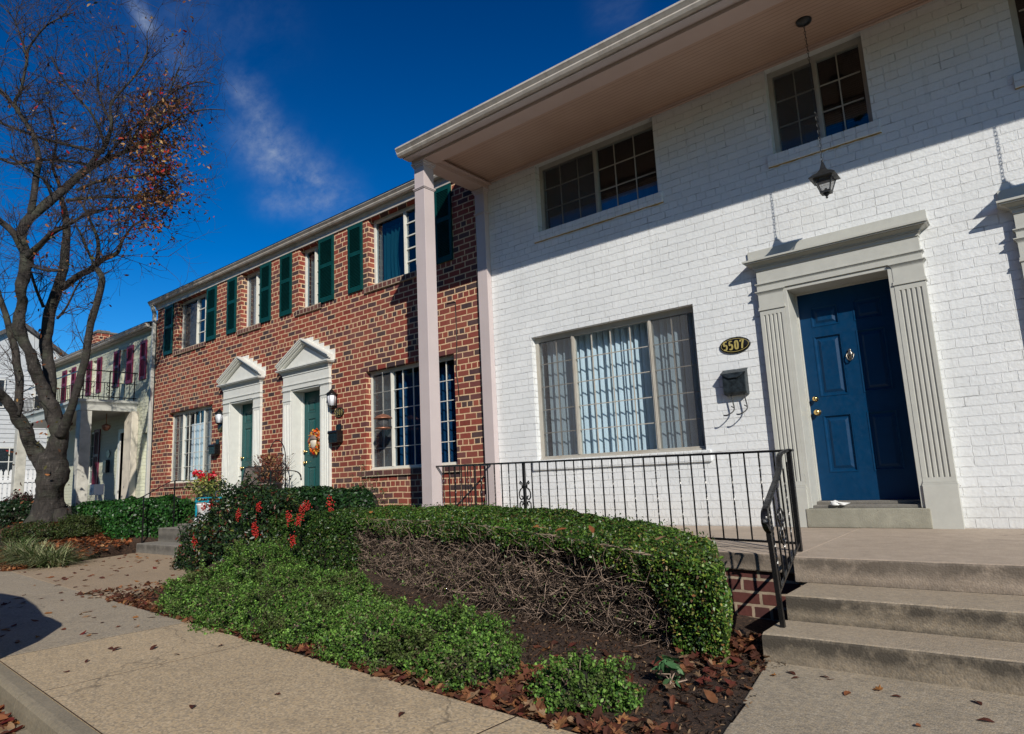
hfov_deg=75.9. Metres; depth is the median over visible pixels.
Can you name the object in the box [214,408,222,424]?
wall lamp
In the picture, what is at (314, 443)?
autumn wreath
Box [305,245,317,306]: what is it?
window
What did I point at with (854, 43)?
window
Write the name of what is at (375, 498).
airy bush
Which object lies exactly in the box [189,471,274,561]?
berry bush
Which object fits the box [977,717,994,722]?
fallen leaf
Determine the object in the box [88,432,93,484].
window
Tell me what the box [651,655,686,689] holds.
sage sprig
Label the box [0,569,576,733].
sidewalk
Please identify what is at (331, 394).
wall lamp
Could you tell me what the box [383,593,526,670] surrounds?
shrub
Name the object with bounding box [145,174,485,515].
red brick house
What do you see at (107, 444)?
white balcony house
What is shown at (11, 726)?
fallen leaf
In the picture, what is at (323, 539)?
boxwood hedge
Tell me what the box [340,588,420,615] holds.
shrub
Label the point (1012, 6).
window
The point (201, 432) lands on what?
window
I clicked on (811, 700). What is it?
front path
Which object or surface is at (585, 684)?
shrub
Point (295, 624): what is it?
shrub
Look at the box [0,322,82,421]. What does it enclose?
bare tree
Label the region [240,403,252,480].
door
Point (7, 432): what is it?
siding gable house
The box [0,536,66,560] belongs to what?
grass clump
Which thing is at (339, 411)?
house number plaque
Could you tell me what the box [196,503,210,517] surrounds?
white pot
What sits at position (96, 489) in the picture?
sign
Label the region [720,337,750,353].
house number plaque
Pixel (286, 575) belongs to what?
shrub
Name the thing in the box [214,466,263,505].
patio chair
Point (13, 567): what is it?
leaf litter
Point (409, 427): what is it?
window
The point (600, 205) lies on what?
window
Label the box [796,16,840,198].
hanging lantern
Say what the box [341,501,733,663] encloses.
boxwood hedge
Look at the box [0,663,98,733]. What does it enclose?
kerb
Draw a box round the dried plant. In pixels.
[243,453,295,489]
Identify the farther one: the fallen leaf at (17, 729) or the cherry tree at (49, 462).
the cherry tree at (49, 462)
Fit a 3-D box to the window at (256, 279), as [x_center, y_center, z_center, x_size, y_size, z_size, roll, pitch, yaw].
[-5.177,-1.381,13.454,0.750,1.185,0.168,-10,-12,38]
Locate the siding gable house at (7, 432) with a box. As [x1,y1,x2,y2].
[0,323,67,500]
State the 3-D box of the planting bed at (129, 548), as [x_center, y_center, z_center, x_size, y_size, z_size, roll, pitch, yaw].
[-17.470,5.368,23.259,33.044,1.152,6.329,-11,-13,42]
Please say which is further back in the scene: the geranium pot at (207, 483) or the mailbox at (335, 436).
the geranium pot at (207, 483)
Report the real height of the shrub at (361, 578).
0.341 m
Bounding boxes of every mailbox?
[208,439,219,454]
[327,424,342,442]
[720,368,749,415]
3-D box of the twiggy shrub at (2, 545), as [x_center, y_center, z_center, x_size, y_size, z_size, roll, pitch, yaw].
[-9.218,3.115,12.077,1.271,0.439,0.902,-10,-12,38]
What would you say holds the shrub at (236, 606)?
on the planting bed at (747, 624)
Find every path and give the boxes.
[10,553,195,599]
[723,662,1023,733]
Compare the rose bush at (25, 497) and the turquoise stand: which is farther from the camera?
the rose bush at (25, 497)
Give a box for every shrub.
[0,520,61,541]
[0,525,23,547]
[152,559,242,604]
[155,572,249,621]
[187,581,291,634]
[207,533,305,584]
[237,560,329,596]
[237,595,354,651]
[271,576,364,615]
[311,610,424,673]
[313,565,381,596]
[323,601,425,629]
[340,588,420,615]
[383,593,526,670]
[411,623,534,693]
[523,647,646,716]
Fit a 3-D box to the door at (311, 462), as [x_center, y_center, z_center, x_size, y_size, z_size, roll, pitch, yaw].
[-3.473,1.537,11.721,0.856,2.260,0.109,-10,-12,38]
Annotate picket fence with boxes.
[0,469,36,500]
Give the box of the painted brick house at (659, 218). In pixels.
[395,0,1023,528]
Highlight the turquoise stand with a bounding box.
[195,496,221,516]
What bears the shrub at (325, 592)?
on the planting bed at (747, 624)
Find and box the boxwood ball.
[52,513,102,537]
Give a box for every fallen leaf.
[0,714,8,719]
[7,722,14,729]
[7,725,23,733]
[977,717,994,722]
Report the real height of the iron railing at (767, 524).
1.079 m
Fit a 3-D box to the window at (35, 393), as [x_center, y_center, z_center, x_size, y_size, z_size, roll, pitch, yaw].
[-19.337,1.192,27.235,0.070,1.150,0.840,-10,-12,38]
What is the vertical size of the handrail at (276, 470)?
1.170 m
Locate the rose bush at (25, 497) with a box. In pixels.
[2,489,32,502]
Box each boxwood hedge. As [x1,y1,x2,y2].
[268,506,377,572]
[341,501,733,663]
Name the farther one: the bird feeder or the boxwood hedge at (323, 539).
the bird feeder
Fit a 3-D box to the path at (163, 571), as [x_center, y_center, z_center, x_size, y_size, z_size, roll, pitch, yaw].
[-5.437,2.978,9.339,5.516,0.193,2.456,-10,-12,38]
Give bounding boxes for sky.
[0,0,679,353]
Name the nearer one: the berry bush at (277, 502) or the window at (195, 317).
the berry bush at (277, 502)
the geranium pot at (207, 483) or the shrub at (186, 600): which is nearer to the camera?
the shrub at (186, 600)
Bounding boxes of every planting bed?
[0,508,157,569]
[122,559,778,733]
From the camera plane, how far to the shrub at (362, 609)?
4.71 m
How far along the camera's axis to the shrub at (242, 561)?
6.60 m
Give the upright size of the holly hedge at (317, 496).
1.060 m
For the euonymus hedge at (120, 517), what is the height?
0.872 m
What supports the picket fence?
on the planting bed at (129, 548)
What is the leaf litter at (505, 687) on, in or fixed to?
on the planting bed at (747, 624)
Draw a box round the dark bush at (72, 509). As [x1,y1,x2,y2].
[62,503,77,517]
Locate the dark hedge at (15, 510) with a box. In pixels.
[0,497,32,528]
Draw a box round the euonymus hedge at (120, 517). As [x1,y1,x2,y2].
[76,494,194,539]
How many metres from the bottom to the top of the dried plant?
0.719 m
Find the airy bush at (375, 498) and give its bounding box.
[346,457,392,506]
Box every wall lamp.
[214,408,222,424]
[325,388,337,407]
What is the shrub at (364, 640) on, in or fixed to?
on the planting bed at (747, 624)
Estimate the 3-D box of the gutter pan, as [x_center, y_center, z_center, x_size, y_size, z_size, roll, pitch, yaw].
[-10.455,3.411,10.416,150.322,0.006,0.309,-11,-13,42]
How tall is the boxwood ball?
0.471 m
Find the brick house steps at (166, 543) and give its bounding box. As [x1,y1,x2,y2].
[136,523,193,555]
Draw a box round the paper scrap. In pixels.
[830,500,847,504]
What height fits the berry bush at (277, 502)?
1.025 m
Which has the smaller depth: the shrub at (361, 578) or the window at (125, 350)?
the shrub at (361, 578)
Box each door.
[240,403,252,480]
[303,390,319,486]
[797,279,919,500]
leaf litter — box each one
[0,521,132,571]
[75,568,769,733]
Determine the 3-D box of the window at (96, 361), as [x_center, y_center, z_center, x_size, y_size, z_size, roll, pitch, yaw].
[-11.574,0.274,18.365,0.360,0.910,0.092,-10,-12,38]
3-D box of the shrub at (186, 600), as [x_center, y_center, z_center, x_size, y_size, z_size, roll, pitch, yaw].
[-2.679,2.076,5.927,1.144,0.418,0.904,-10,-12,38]
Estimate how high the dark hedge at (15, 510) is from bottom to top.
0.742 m
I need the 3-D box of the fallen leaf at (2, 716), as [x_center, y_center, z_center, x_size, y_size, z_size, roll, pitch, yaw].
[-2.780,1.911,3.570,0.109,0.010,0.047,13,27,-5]
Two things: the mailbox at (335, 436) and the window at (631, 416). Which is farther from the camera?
the mailbox at (335, 436)
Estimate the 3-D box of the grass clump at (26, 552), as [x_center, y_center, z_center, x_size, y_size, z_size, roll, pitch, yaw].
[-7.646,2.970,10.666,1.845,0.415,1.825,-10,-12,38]
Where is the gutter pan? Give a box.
[0,708,30,733]
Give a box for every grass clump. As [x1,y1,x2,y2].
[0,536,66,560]
[0,538,86,564]
[0,541,117,568]
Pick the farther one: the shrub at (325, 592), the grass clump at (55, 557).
the grass clump at (55, 557)
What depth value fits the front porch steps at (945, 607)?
3.72 m
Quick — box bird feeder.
[374,368,392,429]
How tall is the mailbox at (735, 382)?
0.485 m
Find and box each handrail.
[134,480,192,542]
[228,470,301,497]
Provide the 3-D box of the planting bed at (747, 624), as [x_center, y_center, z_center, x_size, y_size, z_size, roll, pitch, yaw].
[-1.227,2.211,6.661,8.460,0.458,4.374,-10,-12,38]
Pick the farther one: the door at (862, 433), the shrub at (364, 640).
the door at (862, 433)
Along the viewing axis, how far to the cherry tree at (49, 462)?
13.11 m
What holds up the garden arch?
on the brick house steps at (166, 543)
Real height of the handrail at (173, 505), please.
1.114 m
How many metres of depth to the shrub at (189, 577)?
6.39 m
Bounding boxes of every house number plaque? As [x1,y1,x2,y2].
[217,424,222,431]
[335,407,343,416]
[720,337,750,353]
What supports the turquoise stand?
on the brick house steps at (166, 543)
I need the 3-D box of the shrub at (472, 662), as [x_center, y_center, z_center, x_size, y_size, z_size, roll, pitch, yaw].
[-0.234,1.612,3.599,0.654,0.359,0.582,-10,-12,38]
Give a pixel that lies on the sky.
(327, 93)
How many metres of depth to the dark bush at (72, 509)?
13.53 m
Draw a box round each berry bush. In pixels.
[170,502,230,572]
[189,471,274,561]
[222,479,334,566]
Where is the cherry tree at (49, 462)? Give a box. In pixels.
[0,0,236,524]
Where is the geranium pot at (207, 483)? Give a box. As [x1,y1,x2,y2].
[176,468,229,501]
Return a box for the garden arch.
[269,440,286,486]
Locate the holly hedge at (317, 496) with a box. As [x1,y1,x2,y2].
[229,485,375,513]
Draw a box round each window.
[0,379,5,407]
[0,447,13,476]
[32,386,42,408]
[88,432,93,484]
[94,361,96,392]
[123,350,126,383]
[170,406,211,482]
[182,293,206,348]
[246,270,259,326]
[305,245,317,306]
[370,355,457,469]
[374,204,416,283]
[535,306,705,459]
[539,121,657,230]
[767,36,872,152]
[1008,0,1023,71]
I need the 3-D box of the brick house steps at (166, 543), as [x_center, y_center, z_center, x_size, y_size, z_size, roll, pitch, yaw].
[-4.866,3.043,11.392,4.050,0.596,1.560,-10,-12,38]
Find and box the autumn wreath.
[307,428,319,454]
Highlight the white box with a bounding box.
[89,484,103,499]
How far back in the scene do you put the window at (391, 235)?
11.01 m
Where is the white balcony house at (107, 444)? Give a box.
[10,320,157,506]
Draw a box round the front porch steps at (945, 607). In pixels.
[661,525,1023,695]
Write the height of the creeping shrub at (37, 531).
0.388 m
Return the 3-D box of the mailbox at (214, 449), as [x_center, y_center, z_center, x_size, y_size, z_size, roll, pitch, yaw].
[-6.133,1.642,13.528,0.250,0.310,0.139,-10,-12,38]
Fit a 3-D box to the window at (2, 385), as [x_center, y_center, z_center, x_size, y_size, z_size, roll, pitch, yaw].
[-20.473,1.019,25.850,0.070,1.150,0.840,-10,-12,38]
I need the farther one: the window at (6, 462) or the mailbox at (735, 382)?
the window at (6, 462)
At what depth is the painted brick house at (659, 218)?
6.77 m
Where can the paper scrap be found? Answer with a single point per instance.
(834, 502)
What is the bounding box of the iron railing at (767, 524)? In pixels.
[436,449,802,627]
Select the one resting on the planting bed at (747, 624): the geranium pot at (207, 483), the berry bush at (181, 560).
the berry bush at (181, 560)
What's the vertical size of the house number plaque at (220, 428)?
0.170 m

